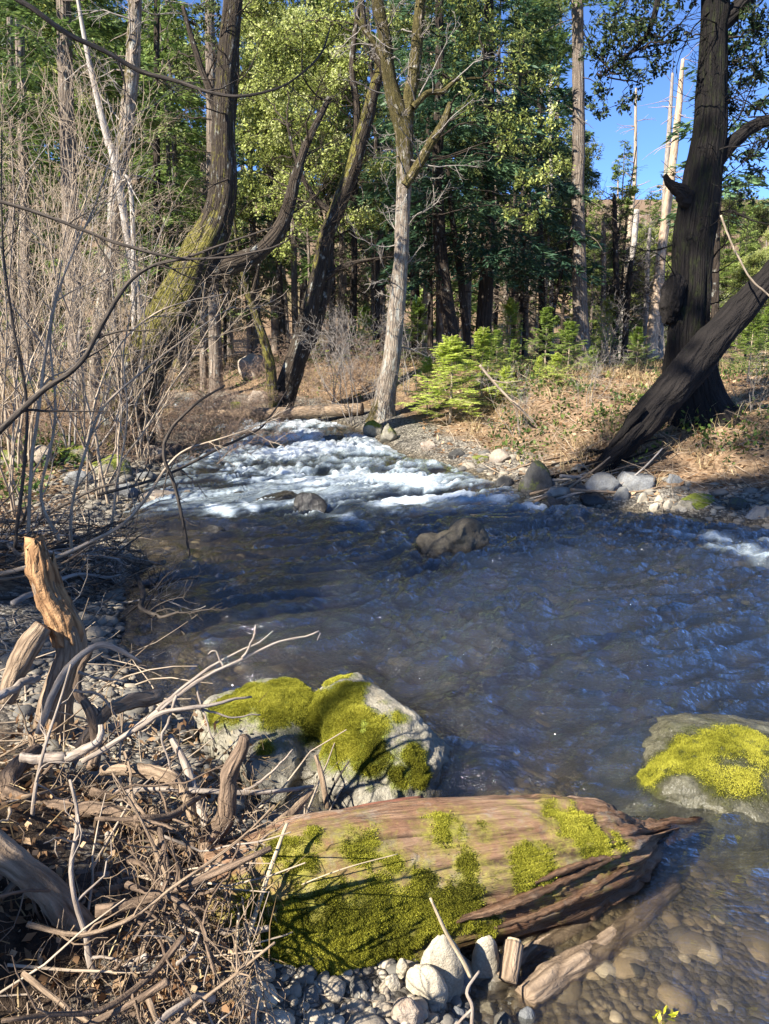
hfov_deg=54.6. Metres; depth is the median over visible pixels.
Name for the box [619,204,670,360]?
slim tree
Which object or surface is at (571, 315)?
young fir
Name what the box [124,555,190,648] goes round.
dead branch
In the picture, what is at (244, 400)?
bare shrub
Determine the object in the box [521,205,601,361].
slim tree
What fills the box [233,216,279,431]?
mossy sapling
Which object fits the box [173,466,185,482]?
bank rock
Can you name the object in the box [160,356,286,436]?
bare shrub
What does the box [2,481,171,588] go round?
dead branch
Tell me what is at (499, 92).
bare pole
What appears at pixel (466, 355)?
young fir
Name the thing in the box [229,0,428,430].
twin stemmed tree
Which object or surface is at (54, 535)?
dead branch
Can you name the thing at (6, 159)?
broadleaf tree
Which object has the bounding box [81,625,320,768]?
bleached branch
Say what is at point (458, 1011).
cobble
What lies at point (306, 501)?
river rock
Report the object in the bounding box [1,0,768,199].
sky
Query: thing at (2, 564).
dead branch
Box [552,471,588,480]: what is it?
driftwood stick
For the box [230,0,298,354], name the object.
conifer tree
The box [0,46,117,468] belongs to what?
bare shrub
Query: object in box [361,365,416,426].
bare shrub
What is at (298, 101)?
broadleaf tree
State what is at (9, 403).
bare shrub
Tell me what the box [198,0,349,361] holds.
broadleaf tree
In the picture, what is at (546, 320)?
young fir
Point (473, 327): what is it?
conifer tree
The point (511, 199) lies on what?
conifer tree
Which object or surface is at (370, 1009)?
cobble
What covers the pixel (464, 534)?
river rock
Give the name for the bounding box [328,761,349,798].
thin stick
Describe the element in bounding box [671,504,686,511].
bank rock
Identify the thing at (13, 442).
bare shrub
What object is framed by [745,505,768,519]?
bank rock
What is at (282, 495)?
river rock
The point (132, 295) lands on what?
dead sapling
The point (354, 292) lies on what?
slim tree
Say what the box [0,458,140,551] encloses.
dead branch
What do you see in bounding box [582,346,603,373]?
young fir
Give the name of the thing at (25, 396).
bare branch
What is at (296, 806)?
grey stick
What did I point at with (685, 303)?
oak tree
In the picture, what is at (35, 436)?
bare branch
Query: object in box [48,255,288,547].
bare branch
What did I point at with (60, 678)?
pale branch
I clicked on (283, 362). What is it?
bare shrub
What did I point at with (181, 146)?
conifer tree
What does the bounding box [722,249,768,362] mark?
broadleaf tree
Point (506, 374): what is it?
young fir
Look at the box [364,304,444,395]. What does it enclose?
bare shrub
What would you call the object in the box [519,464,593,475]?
driftwood stick
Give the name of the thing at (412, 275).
slim tree
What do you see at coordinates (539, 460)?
driftwood stick
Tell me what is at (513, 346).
young fir
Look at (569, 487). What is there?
driftwood stick
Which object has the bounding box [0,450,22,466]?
bank rock
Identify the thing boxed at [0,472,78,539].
dead branch
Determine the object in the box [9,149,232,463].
bare shrub
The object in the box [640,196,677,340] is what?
conifer tree
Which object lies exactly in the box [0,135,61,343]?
conifer tree
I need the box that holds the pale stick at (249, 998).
[232,959,257,1023]
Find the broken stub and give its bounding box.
[498,937,523,985]
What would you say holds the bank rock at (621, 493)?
on the ground at (726, 975)
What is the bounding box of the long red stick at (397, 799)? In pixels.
[344,795,423,808]
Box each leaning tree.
[66,0,349,453]
[588,259,768,477]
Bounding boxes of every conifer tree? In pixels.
[0,0,126,386]
[0,0,204,389]
[0,1,102,357]
[0,6,95,368]
[0,9,79,377]
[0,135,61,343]
[44,0,186,381]
[78,0,239,394]
[124,0,235,369]
[125,0,242,360]
[173,0,282,354]
[197,17,302,353]
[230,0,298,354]
[235,0,317,352]
[283,0,394,353]
[315,0,421,350]
[336,2,426,324]
[346,0,421,354]
[347,0,545,365]
[366,0,481,361]
[369,0,603,365]
[370,1,477,337]
[407,13,501,338]
[411,157,478,365]
[433,17,512,335]
[445,0,544,348]
[472,0,612,360]
[499,1,588,351]
[501,0,662,367]
[518,0,595,346]
[559,280,569,341]
[566,196,612,356]
[568,250,600,349]
[588,140,649,353]
[589,196,627,327]
[628,240,642,345]
[629,174,675,348]
[631,189,658,338]
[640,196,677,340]
[659,1,768,366]
[710,188,760,348]
[719,215,756,349]
[730,214,763,348]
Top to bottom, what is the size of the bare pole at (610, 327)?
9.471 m
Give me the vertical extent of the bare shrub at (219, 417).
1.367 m
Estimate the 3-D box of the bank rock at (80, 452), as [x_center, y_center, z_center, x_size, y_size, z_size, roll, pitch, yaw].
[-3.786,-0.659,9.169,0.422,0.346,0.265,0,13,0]
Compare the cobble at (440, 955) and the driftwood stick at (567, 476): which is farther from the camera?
the driftwood stick at (567, 476)
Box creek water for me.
[118,396,768,1022]
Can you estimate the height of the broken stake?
0.183 m
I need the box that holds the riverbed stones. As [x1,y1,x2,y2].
[152,483,768,1023]
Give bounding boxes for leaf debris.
[0,712,258,1023]
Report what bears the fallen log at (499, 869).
on the ground at (726, 975)
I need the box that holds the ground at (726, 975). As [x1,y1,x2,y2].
[0,159,768,1023]
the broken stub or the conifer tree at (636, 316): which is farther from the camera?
the conifer tree at (636, 316)
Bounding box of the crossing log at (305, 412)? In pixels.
[206,403,363,417]
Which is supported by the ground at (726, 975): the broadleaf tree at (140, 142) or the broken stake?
the broadleaf tree at (140, 142)
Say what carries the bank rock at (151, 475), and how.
on the ground at (726, 975)
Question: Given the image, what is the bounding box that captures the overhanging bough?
[14,0,348,128]
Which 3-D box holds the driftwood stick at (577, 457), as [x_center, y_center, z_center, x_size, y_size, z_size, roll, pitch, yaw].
[2.153,-0.640,8.910,1.259,0.340,0.051,-5,14,-22]
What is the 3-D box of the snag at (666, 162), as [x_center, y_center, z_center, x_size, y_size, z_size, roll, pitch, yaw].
[8.859,-9.234,23.667,1.895,9.226,2.193,-3,13,-14]
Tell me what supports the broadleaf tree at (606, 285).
on the ground at (726, 975)
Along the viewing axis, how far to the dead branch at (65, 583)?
5.04 m
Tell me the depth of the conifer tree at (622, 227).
57.34 m
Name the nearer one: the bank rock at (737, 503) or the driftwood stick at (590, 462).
the bank rock at (737, 503)
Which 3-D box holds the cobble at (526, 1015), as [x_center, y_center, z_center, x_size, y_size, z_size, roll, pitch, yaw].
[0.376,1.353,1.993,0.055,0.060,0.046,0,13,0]
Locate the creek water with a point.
(626, 640)
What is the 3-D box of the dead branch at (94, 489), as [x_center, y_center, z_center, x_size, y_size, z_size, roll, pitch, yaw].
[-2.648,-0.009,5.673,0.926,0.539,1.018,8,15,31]
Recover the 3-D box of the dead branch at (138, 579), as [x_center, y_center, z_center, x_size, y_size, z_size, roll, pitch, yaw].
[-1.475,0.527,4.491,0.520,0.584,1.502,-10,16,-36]
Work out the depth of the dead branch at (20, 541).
5.67 m
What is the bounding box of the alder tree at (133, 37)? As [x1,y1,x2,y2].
[31,0,215,420]
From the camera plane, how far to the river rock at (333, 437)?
11.73 m
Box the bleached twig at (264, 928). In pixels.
[213,925,268,942]
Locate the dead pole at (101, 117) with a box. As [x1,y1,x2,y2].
[57,0,184,430]
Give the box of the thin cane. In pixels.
[218,912,239,1010]
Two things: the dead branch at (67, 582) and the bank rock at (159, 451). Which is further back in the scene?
the bank rock at (159, 451)
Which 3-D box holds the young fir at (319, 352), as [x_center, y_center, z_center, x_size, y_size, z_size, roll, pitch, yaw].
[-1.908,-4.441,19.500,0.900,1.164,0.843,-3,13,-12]
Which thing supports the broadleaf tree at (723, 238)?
on the ground at (726, 975)
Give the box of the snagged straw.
[0,682,306,1023]
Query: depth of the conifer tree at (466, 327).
17.21 m
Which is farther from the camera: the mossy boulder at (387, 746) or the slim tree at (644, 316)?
the slim tree at (644, 316)
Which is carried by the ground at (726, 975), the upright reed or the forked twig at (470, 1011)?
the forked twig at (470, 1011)
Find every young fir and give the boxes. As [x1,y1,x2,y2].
[309,345,328,361]
[346,306,382,359]
[395,335,497,422]
[402,297,436,361]
[408,355,452,415]
[441,326,523,397]
[461,352,471,374]
[477,329,510,370]
[489,366,523,401]
[491,297,534,362]
[497,339,532,376]
[523,306,574,364]
[529,356,547,382]
[535,321,592,374]
[538,352,571,383]
[553,310,595,357]
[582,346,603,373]
[591,294,638,359]
[612,326,657,369]
[720,313,768,381]
[738,306,768,369]
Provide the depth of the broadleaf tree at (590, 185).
31.34 m
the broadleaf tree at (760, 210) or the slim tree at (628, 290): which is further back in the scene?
the broadleaf tree at (760, 210)
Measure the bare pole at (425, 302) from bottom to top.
9.998 m
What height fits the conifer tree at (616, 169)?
8.443 m
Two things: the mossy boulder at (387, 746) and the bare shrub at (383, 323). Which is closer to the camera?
the mossy boulder at (387, 746)
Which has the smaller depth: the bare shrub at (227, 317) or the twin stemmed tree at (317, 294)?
the twin stemmed tree at (317, 294)
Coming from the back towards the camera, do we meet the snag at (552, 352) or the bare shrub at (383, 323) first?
the snag at (552, 352)
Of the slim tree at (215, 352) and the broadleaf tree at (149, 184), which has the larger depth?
the broadleaf tree at (149, 184)
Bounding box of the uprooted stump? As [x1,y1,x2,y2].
[0,533,310,1023]
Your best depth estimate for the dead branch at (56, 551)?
5.08 m
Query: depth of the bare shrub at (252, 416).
12.62 m
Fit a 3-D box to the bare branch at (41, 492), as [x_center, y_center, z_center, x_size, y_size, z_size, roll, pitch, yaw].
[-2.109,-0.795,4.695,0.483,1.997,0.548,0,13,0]
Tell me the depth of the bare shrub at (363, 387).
15.14 m
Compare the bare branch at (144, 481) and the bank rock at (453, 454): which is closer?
the bare branch at (144, 481)
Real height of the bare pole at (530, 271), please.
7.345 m
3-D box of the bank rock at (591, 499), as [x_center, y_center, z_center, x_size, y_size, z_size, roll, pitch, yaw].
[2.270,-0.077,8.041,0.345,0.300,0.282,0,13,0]
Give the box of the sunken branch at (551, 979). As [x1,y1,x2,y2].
[497,882,681,1009]
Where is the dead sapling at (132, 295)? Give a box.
[53,144,158,333]
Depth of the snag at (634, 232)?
26.41 m
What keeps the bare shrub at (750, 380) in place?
on the ground at (726, 975)
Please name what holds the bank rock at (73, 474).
on the ground at (726, 975)
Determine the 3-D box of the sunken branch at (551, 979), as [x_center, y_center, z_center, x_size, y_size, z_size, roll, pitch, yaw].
[0.677,1.293,2.310,0.832,0.129,0.181,-10,16,-36]
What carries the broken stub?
on the gravel
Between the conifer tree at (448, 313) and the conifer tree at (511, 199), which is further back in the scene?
the conifer tree at (511, 199)
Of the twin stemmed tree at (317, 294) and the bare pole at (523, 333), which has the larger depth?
the bare pole at (523, 333)
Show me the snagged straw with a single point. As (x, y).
(200, 976)
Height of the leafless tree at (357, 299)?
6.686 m
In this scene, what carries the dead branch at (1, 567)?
on the bare branch at (81, 546)
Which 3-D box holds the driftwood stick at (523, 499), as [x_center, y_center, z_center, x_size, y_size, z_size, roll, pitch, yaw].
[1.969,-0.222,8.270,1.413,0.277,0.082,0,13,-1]
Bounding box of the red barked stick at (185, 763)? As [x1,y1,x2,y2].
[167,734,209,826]
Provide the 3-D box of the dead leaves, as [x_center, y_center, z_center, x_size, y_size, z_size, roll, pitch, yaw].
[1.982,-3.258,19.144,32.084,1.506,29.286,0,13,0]
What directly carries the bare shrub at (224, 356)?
on the ground at (726, 975)
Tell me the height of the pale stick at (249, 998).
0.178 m
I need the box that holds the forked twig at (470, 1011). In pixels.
[456,970,479,1023]
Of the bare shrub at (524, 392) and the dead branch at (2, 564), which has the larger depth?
the bare shrub at (524, 392)
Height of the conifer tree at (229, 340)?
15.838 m
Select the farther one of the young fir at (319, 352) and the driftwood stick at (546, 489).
the young fir at (319, 352)
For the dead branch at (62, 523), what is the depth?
5.51 m
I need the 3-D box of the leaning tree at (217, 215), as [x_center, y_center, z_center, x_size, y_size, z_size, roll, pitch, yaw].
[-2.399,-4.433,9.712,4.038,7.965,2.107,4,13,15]
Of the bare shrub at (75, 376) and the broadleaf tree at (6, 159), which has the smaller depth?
the bare shrub at (75, 376)
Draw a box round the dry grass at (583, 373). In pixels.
[0,352,768,488]
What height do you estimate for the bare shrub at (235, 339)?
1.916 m
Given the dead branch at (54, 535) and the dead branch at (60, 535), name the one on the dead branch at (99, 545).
the dead branch at (60, 535)
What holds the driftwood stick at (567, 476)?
on the ground at (726, 975)
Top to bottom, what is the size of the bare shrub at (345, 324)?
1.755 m
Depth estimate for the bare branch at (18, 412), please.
3.52 m
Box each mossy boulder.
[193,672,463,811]
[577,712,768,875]
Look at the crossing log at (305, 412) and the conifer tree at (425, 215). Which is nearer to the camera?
the crossing log at (305, 412)
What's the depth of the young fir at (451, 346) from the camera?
11.29 m
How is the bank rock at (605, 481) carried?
on the ground at (726, 975)
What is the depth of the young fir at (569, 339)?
12.64 m
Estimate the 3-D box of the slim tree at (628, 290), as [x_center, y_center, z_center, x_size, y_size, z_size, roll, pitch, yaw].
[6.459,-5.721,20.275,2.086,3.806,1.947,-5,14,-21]
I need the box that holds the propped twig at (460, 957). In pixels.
[429,897,472,979]
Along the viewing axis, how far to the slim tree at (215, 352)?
17.71 m
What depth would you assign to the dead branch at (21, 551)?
5.79 m
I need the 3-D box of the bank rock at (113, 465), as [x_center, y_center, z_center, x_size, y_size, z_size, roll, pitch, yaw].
[-3.245,-0.478,8.877,0.510,0.403,0.363,0,13,0]
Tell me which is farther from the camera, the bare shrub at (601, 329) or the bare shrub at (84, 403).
the bare shrub at (601, 329)
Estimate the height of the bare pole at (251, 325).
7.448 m
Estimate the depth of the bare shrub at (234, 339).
26.02 m
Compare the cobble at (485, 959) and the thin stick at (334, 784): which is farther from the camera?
the thin stick at (334, 784)
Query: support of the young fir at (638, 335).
on the ground at (726, 975)
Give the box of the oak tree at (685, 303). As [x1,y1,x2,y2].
[556,0,768,430]
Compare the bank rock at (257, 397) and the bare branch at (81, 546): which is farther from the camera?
the bank rock at (257, 397)
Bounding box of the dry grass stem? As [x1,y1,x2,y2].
[303,853,397,884]
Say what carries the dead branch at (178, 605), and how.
on the ground at (726, 975)
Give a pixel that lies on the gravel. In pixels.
(334, 985)
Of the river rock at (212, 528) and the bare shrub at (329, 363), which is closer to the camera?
the river rock at (212, 528)
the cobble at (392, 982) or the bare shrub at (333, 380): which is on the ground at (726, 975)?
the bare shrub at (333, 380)
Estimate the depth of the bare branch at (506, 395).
10.09 m
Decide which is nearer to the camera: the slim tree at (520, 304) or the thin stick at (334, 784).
the thin stick at (334, 784)
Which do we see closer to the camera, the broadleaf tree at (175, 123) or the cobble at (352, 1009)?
the cobble at (352, 1009)
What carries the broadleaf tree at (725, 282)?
on the ground at (726, 975)
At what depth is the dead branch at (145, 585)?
5.28 m
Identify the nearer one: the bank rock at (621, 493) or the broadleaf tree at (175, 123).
the bank rock at (621, 493)
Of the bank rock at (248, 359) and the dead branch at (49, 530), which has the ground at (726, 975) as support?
the bank rock at (248, 359)
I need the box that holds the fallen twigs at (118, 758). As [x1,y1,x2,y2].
[0,356,768,1023]
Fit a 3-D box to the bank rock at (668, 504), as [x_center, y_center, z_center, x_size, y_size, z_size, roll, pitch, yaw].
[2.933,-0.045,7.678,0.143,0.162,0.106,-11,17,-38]
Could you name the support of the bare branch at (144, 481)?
on the ground at (726, 975)
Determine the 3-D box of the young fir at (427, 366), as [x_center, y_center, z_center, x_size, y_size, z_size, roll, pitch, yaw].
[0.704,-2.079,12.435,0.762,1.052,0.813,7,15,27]
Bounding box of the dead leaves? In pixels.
[0,349,768,605]
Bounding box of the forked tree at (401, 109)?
[327,0,575,422]
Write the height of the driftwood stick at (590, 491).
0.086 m
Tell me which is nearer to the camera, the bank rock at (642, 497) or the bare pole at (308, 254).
the bank rock at (642, 497)
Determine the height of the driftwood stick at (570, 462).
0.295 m
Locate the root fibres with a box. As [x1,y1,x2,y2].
[0,749,292,1023]
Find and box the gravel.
[0,447,768,1023]
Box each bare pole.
[131,15,223,384]
[190,157,237,362]
[244,228,261,352]
[262,130,306,351]
[297,172,313,353]
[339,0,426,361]
[407,51,446,359]
[410,27,480,359]
[452,57,523,360]
[454,222,473,350]
[471,87,517,354]
[494,0,545,355]
[508,213,535,355]
[524,97,551,355]
[526,187,550,356]
[528,185,556,315]
[529,200,537,322]
[558,180,572,358]
[604,181,622,350]
[607,88,653,285]
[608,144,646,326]
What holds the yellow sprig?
on the creek water
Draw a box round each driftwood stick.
[498,488,570,503]
[505,445,584,470]
[518,442,606,475]
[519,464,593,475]
[529,461,648,494]
[531,456,610,501]
[551,446,659,478]
[551,448,605,466]
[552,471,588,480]
[556,448,662,498]
[559,474,614,478]
[563,472,618,486]
[570,486,659,493]
[583,437,664,464]
[586,447,606,452]
[616,461,655,477]
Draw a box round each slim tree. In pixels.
[162,144,245,390]
[172,0,249,392]
[226,222,289,359]
[261,126,321,334]
[305,227,369,357]
[327,151,387,358]
[345,225,393,354]
[386,143,437,358]
[469,200,534,358]
[493,190,562,360]
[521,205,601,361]
[585,171,654,360]
[585,193,637,359]
[591,228,666,363]
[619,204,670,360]
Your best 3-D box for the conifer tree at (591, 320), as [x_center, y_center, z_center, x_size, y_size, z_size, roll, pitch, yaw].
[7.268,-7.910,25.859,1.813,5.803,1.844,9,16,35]
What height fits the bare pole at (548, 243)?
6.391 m
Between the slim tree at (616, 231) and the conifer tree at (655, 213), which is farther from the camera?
the conifer tree at (655, 213)
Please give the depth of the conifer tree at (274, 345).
49.77 m
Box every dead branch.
[0,441,144,549]
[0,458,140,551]
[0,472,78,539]
[0,480,125,539]
[0,494,79,560]
[0,497,114,548]
[0,500,137,560]
[0,503,70,544]
[0,510,123,566]
[0,511,130,568]
[0,516,146,579]
[0,521,145,574]
[0,523,165,599]
[0,541,84,571]
[0,552,25,585]
[0,567,151,622]
[1,496,92,544]
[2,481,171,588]
[5,514,138,550]
[6,490,116,545]
[9,526,96,542]
[10,547,134,605]
[10,579,112,608]
[18,515,85,541]
[32,516,77,556]
[45,512,154,553]
[49,529,107,554]
[58,552,119,594]
[58,562,79,600]
[59,509,106,574]
[65,498,137,560]
[68,546,170,595]
[71,546,229,611]
[81,554,142,589]
[88,494,164,574]
[106,556,147,591]
[115,533,131,580]
[118,561,212,627]
[119,554,225,628]
[122,540,166,573]
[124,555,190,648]
[124,566,202,618]
[132,567,197,596]
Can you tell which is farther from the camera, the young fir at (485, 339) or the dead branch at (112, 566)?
the young fir at (485, 339)
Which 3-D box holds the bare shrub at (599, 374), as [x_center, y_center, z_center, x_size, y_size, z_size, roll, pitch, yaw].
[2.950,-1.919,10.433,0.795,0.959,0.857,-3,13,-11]
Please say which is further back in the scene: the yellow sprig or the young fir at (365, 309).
the young fir at (365, 309)
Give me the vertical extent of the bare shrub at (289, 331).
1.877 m
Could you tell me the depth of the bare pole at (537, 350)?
28.06 m
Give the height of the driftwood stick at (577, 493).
0.550 m
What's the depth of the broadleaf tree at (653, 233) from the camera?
28.17 m
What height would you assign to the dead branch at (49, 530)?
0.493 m
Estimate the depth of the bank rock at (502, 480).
8.70 m
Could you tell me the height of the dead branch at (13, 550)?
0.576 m
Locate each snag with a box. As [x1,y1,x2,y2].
[544,69,558,353]
[618,209,649,355]
[635,50,681,358]
[644,45,697,359]
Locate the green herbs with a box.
[0,353,768,505]
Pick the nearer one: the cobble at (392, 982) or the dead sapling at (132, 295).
the cobble at (392, 982)
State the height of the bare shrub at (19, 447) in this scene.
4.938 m
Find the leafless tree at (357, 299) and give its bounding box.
[346,264,370,347]
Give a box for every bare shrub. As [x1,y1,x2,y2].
[0,16,219,452]
[0,24,190,471]
[0,38,148,517]
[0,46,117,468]
[0,49,215,411]
[0,60,281,503]
[0,156,218,439]
[0,364,99,447]
[2,366,174,464]
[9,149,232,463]
[57,365,213,448]
[87,356,270,443]
[90,382,300,476]
[156,377,299,467]
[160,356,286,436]
[175,359,304,421]
[198,322,245,369]
[221,390,294,446]
[222,303,270,356]
[223,322,252,360]
[223,371,299,422]
[226,309,252,358]
[239,336,339,390]
[261,351,363,405]
[270,306,291,351]
[274,334,382,391]
[287,305,381,424]
[300,348,379,399]
[310,306,348,355]
[311,302,385,403]
[314,298,357,359]
[320,304,348,360]
[321,301,382,377]
[346,328,412,377]
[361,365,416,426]
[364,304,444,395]
[367,299,410,350]
[474,362,542,436]
[565,285,639,367]
[567,340,632,406]
[653,284,728,357]
[717,344,768,411]
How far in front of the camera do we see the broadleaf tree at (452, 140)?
22.15 m
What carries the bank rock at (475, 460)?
on the ground at (726, 975)
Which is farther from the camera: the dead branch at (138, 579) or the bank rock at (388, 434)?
the bank rock at (388, 434)
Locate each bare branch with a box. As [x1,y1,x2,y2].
[0,77,194,537]
[0,130,39,547]
[0,185,288,277]
[0,211,80,540]
[0,226,272,434]
[0,405,289,575]
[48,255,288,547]
[64,230,149,530]
[76,264,226,449]
[97,390,302,498]
[153,385,224,555]
[479,364,540,430]
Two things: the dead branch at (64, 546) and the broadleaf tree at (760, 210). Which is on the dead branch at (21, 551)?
the dead branch at (64, 546)
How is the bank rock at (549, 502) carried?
on the ground at (726, 975)
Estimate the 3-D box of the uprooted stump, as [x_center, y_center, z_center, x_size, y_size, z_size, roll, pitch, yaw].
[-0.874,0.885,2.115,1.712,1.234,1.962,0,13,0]
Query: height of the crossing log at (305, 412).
0.301 m
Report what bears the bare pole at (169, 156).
on the ground at (726, 975)
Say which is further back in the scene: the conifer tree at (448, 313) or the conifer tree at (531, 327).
the conifer tree at (531, 327)
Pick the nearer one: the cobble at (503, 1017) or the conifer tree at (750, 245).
the cobble at (503, 1017)
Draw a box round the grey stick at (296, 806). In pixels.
[269,788,313,823]
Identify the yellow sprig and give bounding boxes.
[652,1006,677,1023]
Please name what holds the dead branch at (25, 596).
on the gravel
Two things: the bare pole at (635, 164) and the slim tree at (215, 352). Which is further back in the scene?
the bare pole at (635, 164)
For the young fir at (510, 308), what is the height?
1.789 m
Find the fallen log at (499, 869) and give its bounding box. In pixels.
[204,794,709,975]
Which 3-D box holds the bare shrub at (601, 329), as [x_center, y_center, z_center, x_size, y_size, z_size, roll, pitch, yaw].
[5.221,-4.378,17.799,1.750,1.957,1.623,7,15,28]
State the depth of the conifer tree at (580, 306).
16.59 m
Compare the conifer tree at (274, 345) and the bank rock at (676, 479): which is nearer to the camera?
the bank rock at (676, 479)
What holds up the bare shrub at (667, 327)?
on the ground at (726, 975)
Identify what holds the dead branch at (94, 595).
on the ground at (726, 975)
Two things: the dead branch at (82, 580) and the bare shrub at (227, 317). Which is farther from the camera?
the bare shrub at (227, 317)
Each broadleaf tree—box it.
[0,0,137,211]
[0,4,58,341]
[1,0,193,349]
[48,3,196,323]
[86,35,206,258]
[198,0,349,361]
[243,0,351,310]
[264,0,394,356]
[315,0,483,357]
[458,0,604,355]
[530,155,611,353]
[587,246,622,343]
[630,223,672,354]
[719,251,748,296]
[720,191,748,285]
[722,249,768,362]
[727,196,768,303]
[747,228,768,347]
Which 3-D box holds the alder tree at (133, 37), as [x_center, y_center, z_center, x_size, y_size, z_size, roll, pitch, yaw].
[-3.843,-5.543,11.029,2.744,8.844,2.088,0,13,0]
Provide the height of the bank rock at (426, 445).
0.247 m
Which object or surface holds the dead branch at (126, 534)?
on the ground at (726, 975)
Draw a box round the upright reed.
[240,823,287,954]
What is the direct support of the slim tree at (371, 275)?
on the ground at (726, 975)
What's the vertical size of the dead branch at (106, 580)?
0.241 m
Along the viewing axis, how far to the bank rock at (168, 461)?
9.69 m
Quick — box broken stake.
[169,936,199,980]
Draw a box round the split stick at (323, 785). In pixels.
[314,754,329,808]
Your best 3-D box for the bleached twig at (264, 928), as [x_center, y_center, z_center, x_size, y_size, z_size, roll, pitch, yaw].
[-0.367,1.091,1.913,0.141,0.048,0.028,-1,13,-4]
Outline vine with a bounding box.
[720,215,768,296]
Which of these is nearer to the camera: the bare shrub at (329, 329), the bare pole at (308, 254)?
the bare shrub at (329, 329)
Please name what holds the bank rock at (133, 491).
on the ground at (726, 975)
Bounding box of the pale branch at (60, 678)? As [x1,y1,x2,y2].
[35,641,141,734]
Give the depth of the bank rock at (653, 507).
7.69 m
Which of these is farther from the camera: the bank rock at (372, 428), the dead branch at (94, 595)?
the bank rock at (372, 428)
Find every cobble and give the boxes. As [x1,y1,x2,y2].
[345,1007,358,1012]
[358,990,369,1003]
[363,1006,375,1013]
[385,974,400,990]
[391,996,424,1023]
[396,958,408,978]
[405,963,447,1009]
[420,934,464,996]
[451,1006,465,1018]
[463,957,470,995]
[471,935,498,984]
[479,1002,495,1015]
[493,1011,512,1023]
[515,1006,535,1023]
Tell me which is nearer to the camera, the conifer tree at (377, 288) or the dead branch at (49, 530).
the dead branch at (49, 530)
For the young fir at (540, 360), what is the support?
on the ground at (726, 975)
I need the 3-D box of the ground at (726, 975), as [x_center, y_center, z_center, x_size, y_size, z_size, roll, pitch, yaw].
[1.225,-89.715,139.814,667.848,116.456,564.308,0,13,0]
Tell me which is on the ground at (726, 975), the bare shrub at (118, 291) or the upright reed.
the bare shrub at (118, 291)
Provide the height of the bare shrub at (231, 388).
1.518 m
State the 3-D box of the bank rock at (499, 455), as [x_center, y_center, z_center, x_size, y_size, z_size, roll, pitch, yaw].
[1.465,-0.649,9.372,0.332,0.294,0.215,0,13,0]
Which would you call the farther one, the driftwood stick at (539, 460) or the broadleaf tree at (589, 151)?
the broadleaf tree at (589, 151)
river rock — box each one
[195,525,225,542]
[256,490,296,500]
[294,492,327,512]
[323,435,344,440]
[416,518,489,558]
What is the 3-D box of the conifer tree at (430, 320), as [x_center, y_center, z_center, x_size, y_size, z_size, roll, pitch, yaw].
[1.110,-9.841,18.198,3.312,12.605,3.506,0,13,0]
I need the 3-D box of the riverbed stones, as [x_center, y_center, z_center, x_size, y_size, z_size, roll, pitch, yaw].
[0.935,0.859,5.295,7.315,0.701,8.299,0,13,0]
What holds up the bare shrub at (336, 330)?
on the ground at (726, 975)
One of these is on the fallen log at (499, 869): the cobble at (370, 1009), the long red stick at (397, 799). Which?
the long red stick at (397, 799)
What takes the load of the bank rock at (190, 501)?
on the ground at (726, 975)
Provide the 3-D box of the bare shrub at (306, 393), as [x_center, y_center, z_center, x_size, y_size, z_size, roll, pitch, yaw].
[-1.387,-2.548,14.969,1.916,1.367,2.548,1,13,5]
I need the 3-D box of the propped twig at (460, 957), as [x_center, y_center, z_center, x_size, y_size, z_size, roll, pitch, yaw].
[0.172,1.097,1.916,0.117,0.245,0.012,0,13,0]
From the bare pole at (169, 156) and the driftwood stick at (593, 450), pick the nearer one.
the driftwood stick at (593, 450)
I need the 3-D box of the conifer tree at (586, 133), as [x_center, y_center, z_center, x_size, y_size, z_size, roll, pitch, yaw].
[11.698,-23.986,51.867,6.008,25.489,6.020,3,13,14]
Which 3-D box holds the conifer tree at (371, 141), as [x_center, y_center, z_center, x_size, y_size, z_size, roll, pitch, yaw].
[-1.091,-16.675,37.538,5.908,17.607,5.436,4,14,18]
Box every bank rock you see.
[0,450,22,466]
[26,445,53,466]
[59,444,93,462]
[63,470,93,485]
[90,454,131,476]
[113,483,138,497]
[135,471,157,481]
[137,489,183,513]
[142,445,161,461]
[161,459,176,466]
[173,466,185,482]
[182,490,194,506]
[238,353,265,380]
[247,390,267,405]
[363,420,382,436]
[380,423,396,443]
[420,440,436,451]
[448,449,464,459]
[472,455,488,464]
[488,449,510,463]
[493,476,513,490]
[517,460,552,498]
[540,496,569,515]
[544,486,570,496]
[571,485,585,495]
[579,492,606,506]
[584,471,620,493]
[613,487,629,500]
[616,471,655,490]
[637,493,647,502]
[649,503,658,511]
[654,495,663,502]
[662,500,673,509]
[666,474,684,482]
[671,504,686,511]
[678,493,714,510]
[726,497,748,509]
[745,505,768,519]
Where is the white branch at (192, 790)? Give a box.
[112,749,313,801]
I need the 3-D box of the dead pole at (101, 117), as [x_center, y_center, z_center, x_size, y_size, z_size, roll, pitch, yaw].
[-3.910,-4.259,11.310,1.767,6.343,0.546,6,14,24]
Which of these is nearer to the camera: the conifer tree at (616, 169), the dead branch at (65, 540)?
the dead branch at (65, 540)
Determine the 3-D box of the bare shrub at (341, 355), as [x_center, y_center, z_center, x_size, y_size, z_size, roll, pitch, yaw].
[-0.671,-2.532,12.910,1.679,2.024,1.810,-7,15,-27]
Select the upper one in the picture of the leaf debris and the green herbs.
the green herbs
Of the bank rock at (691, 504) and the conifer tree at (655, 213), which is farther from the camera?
the conifer tree at (655, 213)
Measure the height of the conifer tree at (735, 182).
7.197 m

